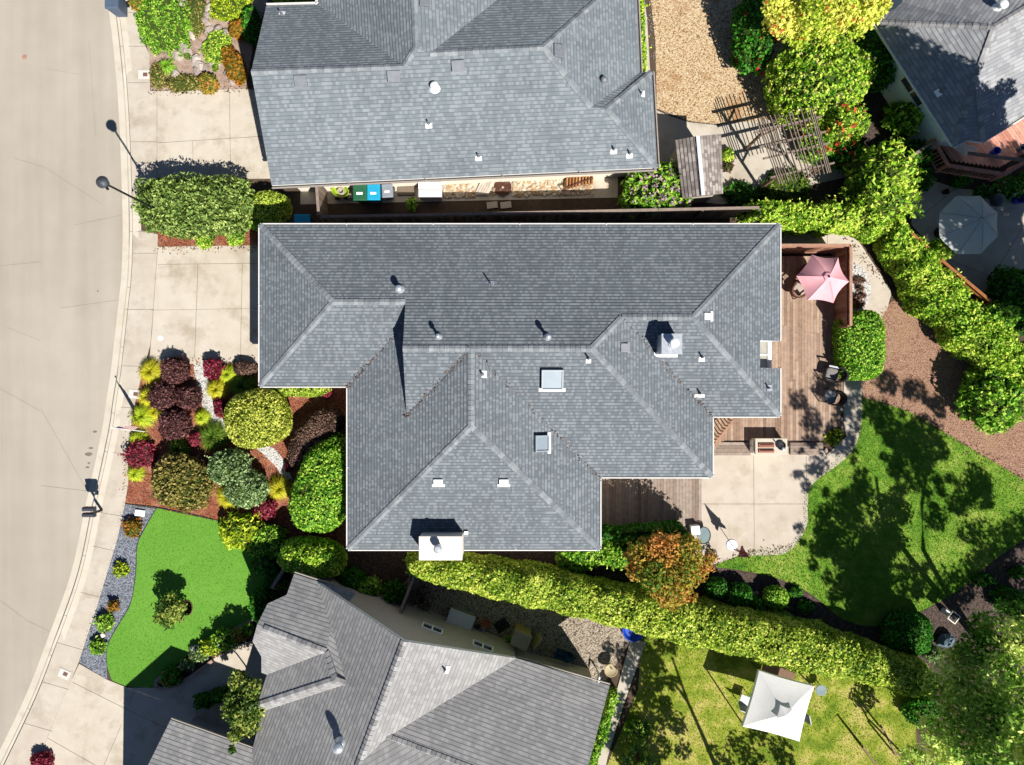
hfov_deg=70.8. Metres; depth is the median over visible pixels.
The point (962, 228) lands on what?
patio umbrella
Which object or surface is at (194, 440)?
barberry
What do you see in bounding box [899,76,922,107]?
window
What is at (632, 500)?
deck
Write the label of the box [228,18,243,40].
bush
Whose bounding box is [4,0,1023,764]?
soil yard
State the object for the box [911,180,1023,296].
patio
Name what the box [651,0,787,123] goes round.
gravel yard
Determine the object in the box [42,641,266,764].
driveway
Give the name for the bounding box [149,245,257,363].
driveway
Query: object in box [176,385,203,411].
barberry
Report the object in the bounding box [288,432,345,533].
shrub
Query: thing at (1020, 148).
bucket
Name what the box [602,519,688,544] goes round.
hedge
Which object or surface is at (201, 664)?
mulch bed
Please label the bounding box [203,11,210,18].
rock
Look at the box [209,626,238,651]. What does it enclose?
bush
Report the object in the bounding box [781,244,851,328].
privacy screen
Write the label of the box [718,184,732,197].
bush
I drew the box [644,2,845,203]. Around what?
path
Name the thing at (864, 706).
lawn
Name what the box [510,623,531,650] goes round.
garden cabinet
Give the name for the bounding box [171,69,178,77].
rock
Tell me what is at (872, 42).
shrub
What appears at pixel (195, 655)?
bush
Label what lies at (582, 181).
firewood rack
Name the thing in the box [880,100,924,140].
shrub
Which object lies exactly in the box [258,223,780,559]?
house
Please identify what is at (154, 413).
grass clump
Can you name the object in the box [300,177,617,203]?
side yard paving
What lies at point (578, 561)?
hedge
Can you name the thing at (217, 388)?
grass clump
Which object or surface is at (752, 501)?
patio
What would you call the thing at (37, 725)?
sidewalk
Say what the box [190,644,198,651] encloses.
bush
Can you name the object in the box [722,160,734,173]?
bush
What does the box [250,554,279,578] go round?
shrub
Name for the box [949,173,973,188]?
bush
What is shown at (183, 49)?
rock
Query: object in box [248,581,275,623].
shrub
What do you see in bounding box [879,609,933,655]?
shrub
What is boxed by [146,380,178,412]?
barberry
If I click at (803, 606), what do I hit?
ground plant
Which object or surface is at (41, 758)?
bush
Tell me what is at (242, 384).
grass clump
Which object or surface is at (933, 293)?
hedge
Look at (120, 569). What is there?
strip plant
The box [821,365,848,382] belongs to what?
patio chair
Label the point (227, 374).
grass clump
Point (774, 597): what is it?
shrub
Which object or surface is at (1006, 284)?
shrub
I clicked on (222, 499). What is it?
grass clump
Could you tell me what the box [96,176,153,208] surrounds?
street lamp
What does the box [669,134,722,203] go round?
shed
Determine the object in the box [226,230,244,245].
shrub
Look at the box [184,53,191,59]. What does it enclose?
ball plant
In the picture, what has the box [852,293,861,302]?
bed plant
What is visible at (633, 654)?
path
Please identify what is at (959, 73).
house
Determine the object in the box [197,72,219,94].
bush
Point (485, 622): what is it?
flower pot
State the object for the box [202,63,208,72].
rock
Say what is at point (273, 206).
shrub
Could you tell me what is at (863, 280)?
bed plant
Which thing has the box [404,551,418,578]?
shrub
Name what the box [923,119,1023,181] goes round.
deck
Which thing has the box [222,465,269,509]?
shrub
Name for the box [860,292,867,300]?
bed plant
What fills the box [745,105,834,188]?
pergola
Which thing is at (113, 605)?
strip plant
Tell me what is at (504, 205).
stepping slab
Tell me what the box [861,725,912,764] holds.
swing frame
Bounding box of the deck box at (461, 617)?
[446,605,475,630]
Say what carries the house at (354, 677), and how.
on the soil yard at (824, 192)
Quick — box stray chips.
[119,242,900,522]
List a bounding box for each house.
[148,571,609,764]
[251,0,659,190]
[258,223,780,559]
[873,0,1023,148]
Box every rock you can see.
[171,49,182,60]
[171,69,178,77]
[179,43,192,54]
[189,31,194,39]
[191,54,200,65]
[193,61,204,70]
[193,65,201,76]
[201,16,210,25]
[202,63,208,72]
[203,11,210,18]
[204,26,213,33]
[205,2,212,11]
[213,25,221,32]
[222,28,228,36]
[228,79,235,85]
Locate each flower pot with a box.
[481,618,490,627]
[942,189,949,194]
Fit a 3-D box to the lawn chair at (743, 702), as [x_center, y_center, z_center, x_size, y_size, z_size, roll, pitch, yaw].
[10.488,14.427,32.540,0.450,0.900,0.585,20,90,0]
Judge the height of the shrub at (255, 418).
1.719 m
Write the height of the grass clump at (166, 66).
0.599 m
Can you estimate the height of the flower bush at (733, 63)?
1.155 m
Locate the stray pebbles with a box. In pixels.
[78,2,870,660]
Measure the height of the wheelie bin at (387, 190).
0.897 m
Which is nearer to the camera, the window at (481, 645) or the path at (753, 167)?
the window at (481, 645)
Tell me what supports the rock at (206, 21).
on the rock bed at (243, 48)
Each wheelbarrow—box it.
[331,187,348,199]
[542,642,577,663]
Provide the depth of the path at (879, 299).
32.99 m
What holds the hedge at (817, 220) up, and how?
on the soil yard at (824, 192)
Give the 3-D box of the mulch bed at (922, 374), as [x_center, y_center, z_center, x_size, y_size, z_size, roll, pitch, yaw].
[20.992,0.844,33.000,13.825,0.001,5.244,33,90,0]
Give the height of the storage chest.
0.610 m
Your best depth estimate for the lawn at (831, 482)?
32.99 m
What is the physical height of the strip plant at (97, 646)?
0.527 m
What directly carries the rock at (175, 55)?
on the rock bed at (243, 48)
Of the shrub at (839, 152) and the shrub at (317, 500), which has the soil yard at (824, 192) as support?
the shrub at (839, 152)
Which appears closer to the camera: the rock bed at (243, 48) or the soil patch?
the soil patch
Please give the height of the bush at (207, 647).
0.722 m
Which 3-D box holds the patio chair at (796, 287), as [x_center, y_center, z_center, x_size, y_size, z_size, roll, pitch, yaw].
[12.752,-4.115,32.242,0.855,0.884,0.710,-40,90,0]
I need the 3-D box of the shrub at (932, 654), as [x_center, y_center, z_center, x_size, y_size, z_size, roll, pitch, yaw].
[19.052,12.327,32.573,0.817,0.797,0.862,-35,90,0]
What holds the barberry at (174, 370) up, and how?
on the mulch bed at (303, 409)
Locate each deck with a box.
[602,478,701,530]
[714,256,842,454]
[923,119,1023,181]
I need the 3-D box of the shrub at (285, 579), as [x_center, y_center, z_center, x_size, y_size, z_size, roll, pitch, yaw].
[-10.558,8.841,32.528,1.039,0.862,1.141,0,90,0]
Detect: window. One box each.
[421,621,443,634]
[472,639,493,652]
[760,341,771,367]
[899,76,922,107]
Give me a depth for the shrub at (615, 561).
31.98 m
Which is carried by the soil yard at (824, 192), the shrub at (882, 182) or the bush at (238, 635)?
the shrub at (882, 182)
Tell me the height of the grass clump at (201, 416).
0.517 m
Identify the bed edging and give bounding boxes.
[106,504,221,678]
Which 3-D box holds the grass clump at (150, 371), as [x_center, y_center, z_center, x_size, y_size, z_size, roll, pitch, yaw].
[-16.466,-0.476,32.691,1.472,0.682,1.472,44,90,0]
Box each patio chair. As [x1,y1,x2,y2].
[786,280,805,298]
[819,387,846,405]
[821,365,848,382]
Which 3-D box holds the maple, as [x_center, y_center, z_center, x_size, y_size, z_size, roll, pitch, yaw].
[6.586,7.572,31.117,3.827,3.794,3.373,42,90,0]
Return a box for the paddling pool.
[623,628,642,641]
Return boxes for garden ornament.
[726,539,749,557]
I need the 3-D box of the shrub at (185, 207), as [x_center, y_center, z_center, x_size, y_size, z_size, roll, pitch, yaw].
[-13.939,-7.848,31.918,5.888,2.096,3.008,0,90,0]
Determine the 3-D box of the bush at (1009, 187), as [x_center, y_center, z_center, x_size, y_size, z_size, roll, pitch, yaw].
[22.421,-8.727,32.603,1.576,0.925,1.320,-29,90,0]
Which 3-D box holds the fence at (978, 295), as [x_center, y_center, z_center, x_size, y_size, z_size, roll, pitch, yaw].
[18.733,-5.151,32.079,5.310,1.842,0.209,41,90,0]
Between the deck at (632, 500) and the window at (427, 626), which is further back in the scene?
the deck at (632, 500)
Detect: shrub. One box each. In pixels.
[130,172,259,240]
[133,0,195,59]
[150,451,215,512]
[195,235,213,250]
[204,447,254,486]
[218,511,265,550]
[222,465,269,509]
[223,388,292,448]
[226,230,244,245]
[233,361,257,376]
[241,5,261,46]
[245,523,290,558]
[248,214,271,231]
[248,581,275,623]
[250,190,292,222]
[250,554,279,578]
[265,568,290,589]
[272,0,314,2]
[273,388,331,396]
[277,535,347,578]
[285,407,345,467]
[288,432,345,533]
[335,566,367,590]
[357,575,382,596]
[381,578,406,603]
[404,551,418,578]
[602,538,629,570]
[702,576,727,599]
[724,581,752,606]
[729,0,777,76]
[733,197,783,222]
[749,594,764,610]
[761,31,877,132]
[762,585,789,609]
[827,135,863,173]
[831,309,885,380]
[837,131,926,239]
[854,29,895,93]
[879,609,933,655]
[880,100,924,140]
[895,138,936,167]
[901,694,939,729]
[914,162,936,191]
[921,645,944,663]
[953,364,1023,435]
[977,299,1020,332]
[983,265,1023,336]
[988,587,1023,612]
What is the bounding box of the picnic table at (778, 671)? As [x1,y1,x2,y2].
[758,665,795,679]
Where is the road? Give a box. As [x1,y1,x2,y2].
[0,0,122,748]
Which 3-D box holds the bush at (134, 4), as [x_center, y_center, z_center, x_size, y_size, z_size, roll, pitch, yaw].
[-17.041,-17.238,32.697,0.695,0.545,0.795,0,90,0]
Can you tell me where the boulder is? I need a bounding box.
[936,633,954,647]
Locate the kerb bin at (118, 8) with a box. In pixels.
[105,0,129,16]
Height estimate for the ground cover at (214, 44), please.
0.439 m
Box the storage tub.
[294,214,312,222]
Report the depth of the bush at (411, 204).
32.60 m
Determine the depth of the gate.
31.87 m
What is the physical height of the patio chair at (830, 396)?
0.884 m
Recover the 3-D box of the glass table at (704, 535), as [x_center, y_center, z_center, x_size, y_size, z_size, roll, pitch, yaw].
[8.661,6.905,32.750,0.629,0.472,0.792,0,90,0]
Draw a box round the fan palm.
[617,736,659,764]
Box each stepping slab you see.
[486,201,497,208]
[500,201,511,208]
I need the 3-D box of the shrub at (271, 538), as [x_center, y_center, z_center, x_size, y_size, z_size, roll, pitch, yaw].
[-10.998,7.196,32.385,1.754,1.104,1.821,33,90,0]
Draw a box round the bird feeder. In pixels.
[940,610,960,623]
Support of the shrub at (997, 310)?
on the soil yard at (824, 192)
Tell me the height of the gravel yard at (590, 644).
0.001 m
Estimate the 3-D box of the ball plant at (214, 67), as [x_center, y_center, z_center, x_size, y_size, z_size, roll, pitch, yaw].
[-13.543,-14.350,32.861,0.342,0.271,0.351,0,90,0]
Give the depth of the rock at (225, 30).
32.84 m
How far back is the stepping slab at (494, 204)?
32.95 m
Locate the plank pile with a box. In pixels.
[475,181,494,194]
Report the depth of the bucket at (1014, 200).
32.76 m
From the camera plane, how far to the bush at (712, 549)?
32.71 m
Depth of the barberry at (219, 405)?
32.53 m
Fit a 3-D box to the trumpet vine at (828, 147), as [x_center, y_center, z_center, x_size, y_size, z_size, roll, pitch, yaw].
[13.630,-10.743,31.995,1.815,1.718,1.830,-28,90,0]
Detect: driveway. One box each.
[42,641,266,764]
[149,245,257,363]
[150,89,269,178]
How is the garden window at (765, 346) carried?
in the house at (518, 386)
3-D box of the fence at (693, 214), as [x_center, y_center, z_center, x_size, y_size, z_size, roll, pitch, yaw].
[1.212,-7.334,32.079,19.063,1.842,0.194,-1,90,0]
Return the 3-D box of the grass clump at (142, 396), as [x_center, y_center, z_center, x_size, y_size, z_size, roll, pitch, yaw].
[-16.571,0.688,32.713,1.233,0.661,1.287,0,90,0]
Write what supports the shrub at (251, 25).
on the rock bed at (243, 48)
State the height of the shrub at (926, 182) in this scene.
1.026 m
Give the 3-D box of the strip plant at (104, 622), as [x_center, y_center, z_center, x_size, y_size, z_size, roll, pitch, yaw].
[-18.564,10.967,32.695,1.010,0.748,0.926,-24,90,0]
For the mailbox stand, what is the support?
on the sidewalk
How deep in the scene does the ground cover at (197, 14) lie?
32.84 m
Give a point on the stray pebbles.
(260, 454)
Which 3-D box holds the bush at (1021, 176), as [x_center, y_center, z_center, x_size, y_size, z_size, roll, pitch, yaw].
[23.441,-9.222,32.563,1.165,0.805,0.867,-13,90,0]
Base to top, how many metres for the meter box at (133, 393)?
0.025 m
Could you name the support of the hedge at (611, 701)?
on the soil yard at (824, 192)
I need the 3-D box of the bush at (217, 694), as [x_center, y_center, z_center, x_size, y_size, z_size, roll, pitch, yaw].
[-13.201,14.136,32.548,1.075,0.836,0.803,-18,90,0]
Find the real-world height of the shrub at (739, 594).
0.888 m
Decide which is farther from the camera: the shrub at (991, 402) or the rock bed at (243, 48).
the rock bed at (243, 48)
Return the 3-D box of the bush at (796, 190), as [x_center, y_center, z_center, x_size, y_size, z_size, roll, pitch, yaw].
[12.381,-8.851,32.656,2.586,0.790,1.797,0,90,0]
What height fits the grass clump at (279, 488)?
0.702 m
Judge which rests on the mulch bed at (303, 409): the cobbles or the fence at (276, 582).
the fence at (276, 582)
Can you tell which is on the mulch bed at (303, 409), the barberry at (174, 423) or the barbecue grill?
the barberry at (174, 423)
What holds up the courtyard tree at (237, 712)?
on the driveway at (99, 720)
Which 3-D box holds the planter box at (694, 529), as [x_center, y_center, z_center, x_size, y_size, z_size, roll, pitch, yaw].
[8.268,6.664,32.710,0.400,0.500,0.400,-6,90,0]
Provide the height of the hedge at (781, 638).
2.381 m
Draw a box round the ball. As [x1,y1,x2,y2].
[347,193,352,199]
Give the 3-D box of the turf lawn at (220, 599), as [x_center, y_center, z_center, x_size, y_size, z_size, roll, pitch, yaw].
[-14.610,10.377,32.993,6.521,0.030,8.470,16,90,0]
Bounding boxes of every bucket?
[989,147,1000,154]
[1011,194,1023,203]
[1016,144,1023,151]
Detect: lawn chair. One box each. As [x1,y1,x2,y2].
[736,691,749,711]
[804,713,811,724]
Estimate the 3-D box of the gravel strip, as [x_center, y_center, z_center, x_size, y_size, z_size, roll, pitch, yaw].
[-18.065,9.511,32.996,1.523,0.001,8.159,16,90,0]
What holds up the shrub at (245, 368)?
on the mulch bed at (303, 409)
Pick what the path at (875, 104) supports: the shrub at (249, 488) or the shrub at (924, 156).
the shrub at (924, 156)
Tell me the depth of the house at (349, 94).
29.12 m
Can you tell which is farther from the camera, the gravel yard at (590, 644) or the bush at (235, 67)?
the gravel yard at (590, 644)
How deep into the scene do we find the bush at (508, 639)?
32.70 m
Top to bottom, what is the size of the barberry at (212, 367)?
0.793 m
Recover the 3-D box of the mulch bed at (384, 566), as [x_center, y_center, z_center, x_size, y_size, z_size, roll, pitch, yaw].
[0.156,9.030,32.996,15.936,0.001,3.125,0,90,0]
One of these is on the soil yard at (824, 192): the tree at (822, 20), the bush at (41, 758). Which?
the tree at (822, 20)
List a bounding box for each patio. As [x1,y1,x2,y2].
[693,380,861,563]
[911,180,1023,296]
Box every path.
[194,364,291,479]
[598,640,645,764]
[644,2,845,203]
[781,233,890,318]
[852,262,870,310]
[857,85,973,280]
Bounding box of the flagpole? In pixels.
[111,426,145,431]
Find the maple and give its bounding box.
[623,528,717,611]
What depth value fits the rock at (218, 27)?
32.83 m
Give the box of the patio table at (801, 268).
[797,263,806,283]
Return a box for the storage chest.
[418,182,441,199]
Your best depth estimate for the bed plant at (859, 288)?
32.83 m
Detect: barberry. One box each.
[120,439,156,469]
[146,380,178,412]
[157,353,190,384]
[157,407,193,439]
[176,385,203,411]
[187,432,204,446]
[203,357,225,380]
[213,397,227,417]
[253,499,278,520]
[284,462,292,471]
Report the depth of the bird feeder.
32.09 m
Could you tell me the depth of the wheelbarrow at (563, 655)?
32.57 m
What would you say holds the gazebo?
on the lawn at (864, 706)
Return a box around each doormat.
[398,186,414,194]
[493,617,509,633]
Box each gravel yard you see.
[403,575,629,683]
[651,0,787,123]
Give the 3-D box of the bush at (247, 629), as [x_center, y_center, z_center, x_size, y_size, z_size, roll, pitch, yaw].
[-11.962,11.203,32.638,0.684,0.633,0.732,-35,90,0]
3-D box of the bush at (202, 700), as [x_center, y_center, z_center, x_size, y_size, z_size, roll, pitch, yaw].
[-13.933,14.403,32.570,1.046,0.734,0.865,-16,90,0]
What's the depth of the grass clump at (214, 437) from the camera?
32.63 m
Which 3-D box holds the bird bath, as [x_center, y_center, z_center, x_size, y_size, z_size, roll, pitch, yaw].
[4.463,12.988,32.745,0.600,0.510,0.600,0,90,0]
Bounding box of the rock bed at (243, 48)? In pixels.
[145,0,267,89]
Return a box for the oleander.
[616,160,692,218]
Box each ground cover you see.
[148,61,167,89]
[163,72,199,93]
[186,0,206,39]
[198,29,231,65]
[208,0,253,21]
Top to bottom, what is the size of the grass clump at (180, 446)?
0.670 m
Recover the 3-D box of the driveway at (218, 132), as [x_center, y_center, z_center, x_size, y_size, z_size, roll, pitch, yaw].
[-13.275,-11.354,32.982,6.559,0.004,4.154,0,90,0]
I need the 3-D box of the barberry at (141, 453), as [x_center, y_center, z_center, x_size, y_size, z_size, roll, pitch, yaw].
[-16.901,3.230,32.608,1.585,0.740,1.425,0,90,0]
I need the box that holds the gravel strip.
[79,504,154,678]
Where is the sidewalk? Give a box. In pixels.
[4,0,157,764]
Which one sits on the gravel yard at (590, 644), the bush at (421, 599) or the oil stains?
the bush at (421, 599)
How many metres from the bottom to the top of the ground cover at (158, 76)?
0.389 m
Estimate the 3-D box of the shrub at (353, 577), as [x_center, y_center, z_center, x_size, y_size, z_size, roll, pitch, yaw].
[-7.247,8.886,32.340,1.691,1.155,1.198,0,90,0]
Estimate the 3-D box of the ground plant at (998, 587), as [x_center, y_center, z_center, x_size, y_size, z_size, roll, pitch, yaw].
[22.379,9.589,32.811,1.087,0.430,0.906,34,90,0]
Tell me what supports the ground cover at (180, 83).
on the rock bed at (243, 48)
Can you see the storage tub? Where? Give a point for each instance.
(303, 218)
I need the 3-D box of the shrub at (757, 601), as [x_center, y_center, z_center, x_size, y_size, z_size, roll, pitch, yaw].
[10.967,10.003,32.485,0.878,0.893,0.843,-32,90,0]
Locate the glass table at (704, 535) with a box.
[697,527,710,543]
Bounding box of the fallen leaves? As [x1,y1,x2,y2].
[118,86,1022,686]
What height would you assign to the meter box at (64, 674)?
0.025 m
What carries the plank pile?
on the side yard paving
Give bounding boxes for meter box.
[57,668,70,679]
[128,389,140,398]
[138,70,149,78]
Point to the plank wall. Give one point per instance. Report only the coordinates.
(925, 146)
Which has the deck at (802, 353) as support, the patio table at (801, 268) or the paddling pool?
the patio table at (801, 268)
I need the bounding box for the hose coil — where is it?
[494,181,511,195]
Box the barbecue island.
[749,438,786,454]
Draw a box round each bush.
[29,750,54,764]
[128,0,142,10]
[158,664,184,687]
[177,657,196,670]
[188,644,208,663]
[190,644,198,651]
[192,690,212,710]
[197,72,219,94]
[198,637,220,656]
[208,684,229,705]
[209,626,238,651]
[221,45,247,85]
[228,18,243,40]
[232,626,248,641]
[239,621,254,636]
[321,388,331,397]
[406,197,419,211]
[409,584,433,613]
[503,634,510,643]
[623,719,652,742]
[708,548,718,566]
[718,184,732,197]
[722,147,734,162]
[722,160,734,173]
[724,181,758,205]
[729,52,741,69]
[756,169,811,202]
[823,428,843,446]
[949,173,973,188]
[972,183,994,198]
[990,172,1023,201]
[1016,171,1023,184]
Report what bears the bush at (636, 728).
on the lawn at (864, 706)
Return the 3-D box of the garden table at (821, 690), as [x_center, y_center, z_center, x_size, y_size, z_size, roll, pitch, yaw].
[13.942,13.880,32.742,0.500,0.504,0.495,0,90,0]
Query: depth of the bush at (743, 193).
32.59 m
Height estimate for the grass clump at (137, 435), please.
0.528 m
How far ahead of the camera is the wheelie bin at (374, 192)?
31.96 m
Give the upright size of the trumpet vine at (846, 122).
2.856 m
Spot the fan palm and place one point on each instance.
(632, 749)
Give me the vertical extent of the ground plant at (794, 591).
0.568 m
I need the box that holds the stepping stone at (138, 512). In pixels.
[134,509,144,516]
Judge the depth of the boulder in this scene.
32.63 m
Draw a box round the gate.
[315,187,328,218]
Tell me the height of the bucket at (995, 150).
0.340 m
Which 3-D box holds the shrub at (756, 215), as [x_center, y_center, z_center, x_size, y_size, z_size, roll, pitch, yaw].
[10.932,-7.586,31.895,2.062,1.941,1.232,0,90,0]
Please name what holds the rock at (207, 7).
on the rock bed at (243, 48)
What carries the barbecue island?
on the patio at (752, 501)
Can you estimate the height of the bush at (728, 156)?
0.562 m
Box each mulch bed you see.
[125,363,345,586]
[142,218,256,246]
[159,621,256,685]
[343,546,687,590]
[690,541,1023,693]
[862,295,1023,479]
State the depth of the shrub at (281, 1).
32.12 m
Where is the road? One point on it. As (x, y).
(61, 228)
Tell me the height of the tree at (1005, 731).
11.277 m
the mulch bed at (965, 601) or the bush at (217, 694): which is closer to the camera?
the bush at (217, 694)
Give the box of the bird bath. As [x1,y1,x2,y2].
[604,662,617,676]
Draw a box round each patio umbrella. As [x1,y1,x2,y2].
[796,255,848,302]
[934,196,997,253]
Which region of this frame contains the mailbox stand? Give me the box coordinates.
[82,506,102,516]
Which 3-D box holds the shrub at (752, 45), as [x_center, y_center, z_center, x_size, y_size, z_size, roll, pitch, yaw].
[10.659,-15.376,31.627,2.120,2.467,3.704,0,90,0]
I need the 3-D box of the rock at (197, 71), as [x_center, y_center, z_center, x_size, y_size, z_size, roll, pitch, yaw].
[-14.374,-14.238,32.936,0.391,0.368,0.568,0,90,0]
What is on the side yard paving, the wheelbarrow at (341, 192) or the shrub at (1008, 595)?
the wheelbarrow at (341, 192)
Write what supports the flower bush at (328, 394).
on the mulch bed at (303, 409)
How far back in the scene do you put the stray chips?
32.96 m
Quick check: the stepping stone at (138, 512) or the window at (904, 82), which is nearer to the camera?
the window at (904, 82)
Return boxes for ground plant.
[788,585,802,597]
[797,600,813,614]
[971,573,995,586]
[989,584,1011,594]
[1007,565,1023,578]
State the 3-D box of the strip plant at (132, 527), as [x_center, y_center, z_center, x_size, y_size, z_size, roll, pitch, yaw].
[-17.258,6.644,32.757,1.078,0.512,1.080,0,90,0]
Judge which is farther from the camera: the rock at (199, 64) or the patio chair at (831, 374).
the rock at (199, 64)
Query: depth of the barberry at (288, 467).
32.65 m
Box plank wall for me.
[907,140,935,157]
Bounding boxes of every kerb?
[0,11,140,764]
[154,619,253,690]
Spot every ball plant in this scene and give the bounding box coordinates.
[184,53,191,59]
[211,64,218,71]
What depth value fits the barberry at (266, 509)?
32.53 m
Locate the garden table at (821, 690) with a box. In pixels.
[814,682,826,695]
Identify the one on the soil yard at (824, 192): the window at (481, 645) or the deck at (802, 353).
the deck at (802, 353)
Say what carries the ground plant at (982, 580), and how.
on the mulch bed at (965, 601)
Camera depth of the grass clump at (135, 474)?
32.73 m
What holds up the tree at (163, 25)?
on the rock bed at (243, 48)
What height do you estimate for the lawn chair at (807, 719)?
0.900 m
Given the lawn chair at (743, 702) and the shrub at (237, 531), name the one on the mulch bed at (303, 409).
the shrub at (237, 531)
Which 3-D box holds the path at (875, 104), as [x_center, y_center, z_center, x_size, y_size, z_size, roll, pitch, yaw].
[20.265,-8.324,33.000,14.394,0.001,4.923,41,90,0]
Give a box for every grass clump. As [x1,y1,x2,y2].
[126,466,145,481]
[128,428,151,443]
[129,404,156,427]
[135,357,162,387]
[137,385,150,407]
[147,406,162,420]
[158,59,176,75]
[166,438,195,454]
[195,406,212,425]
[195,417,229,454]
[205,379,231,400]
[215,486,238,510]
[218,364,237,384]
[227,375,257,396]
[269,474,291,500]
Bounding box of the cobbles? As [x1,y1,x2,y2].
[442,178,593,198]
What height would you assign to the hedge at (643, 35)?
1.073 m
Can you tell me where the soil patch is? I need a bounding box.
[184,601,191,614]
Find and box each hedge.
[408,551,937,697]
[554,535,650,572]
[589,685,620,764]
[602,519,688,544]
[640,0,651,71]
[757,195,893,244]
[872,221,1023,389]
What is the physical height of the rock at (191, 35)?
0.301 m
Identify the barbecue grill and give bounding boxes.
[985,193,1005,206]
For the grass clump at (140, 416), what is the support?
on the mulch bed at (303, 409)
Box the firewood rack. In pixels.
[562,176,592,190]
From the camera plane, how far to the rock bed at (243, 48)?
33.00 m
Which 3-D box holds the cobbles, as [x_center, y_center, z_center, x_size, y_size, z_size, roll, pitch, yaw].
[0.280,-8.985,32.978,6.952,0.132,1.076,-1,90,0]
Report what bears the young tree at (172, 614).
on the soil patch
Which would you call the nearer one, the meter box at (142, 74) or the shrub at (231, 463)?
the shrub at (231, 463)
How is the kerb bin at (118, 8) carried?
on the kerb at (100, 475)
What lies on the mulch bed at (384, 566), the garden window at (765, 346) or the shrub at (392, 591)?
the shrub at (392, 591)
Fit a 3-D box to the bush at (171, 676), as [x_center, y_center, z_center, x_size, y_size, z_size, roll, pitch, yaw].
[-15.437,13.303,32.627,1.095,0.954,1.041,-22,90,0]
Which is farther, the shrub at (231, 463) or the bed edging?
the bed edging
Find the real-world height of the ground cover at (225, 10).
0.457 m
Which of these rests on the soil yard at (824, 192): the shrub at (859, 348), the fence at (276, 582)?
the shrub at (859, 348)
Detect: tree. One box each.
[150,591,187,630]
[220,668,265,754]
[760,0,892,49]
[898,599,1023,764]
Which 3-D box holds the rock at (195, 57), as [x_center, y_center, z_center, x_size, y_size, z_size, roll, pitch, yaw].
[-14.454,-14.735,32.935,0.562,0.368,0.381,-37,90,0]
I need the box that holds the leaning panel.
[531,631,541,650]
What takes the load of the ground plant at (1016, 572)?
on the mulch bed at (965, 601)
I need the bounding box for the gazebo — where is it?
[728,660,813,740]
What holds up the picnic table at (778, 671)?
on the lawn at (864, 706)
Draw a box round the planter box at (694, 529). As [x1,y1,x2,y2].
[689,524,699,534]
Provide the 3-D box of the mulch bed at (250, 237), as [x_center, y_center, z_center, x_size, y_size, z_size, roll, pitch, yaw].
[-14.375,-7.312,33.000,5.375,0.001,2.313,0,90,0]
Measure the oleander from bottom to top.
2.249 m
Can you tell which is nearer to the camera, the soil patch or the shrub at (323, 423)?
the shrub at (323, 423)
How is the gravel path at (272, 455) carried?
on the mulch bed at (303, 409)
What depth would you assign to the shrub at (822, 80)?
30.42 m
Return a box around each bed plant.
[852,276,861,285]
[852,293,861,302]
[852,301,860,309]
[855,284,864,292]
[858,299,865,308]
[859,275,866,284]
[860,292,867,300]
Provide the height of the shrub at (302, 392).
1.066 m
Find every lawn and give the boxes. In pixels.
[107,508,267,687]
[607,636,916,764]
[716,398,1023,625]
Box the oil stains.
[85,290,98,467]
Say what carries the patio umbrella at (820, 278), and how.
on the deck at (802, 353)
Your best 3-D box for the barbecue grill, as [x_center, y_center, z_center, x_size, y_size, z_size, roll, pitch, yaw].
[21.764,-8.181,32.513,0.600,0.946,0.600,0,90,0]
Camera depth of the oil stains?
33.12 m
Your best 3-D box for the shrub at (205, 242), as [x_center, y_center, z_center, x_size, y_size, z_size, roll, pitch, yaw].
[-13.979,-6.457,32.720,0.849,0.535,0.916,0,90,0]
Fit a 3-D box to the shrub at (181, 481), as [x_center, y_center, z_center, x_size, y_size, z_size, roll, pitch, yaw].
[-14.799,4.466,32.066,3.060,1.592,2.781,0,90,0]
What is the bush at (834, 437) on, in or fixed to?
on the soil yard at (824, 192)
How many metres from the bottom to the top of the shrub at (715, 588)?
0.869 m
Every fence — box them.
[270,568,287,589]
[320,206,759,222]
[399,576,415,612]
[893,223,991,305]
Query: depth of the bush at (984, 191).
32.41 m
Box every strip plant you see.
[89,612,114,632]
[89,635,107,654]
[106,599,119,611]
[112,560,130,577]
[120,516,144,538]
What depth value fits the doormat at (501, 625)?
32.94 m
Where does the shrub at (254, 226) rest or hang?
on the mulch bed at (250, 237)
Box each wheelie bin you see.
[353,185,368,202]
[367,184,381,201]
[381,184,394,199]
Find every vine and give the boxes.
[796,126,834,165]
[819,101,872,145]
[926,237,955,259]
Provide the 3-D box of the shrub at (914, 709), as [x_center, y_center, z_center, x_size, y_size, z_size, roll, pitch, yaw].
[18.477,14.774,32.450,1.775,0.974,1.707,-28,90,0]

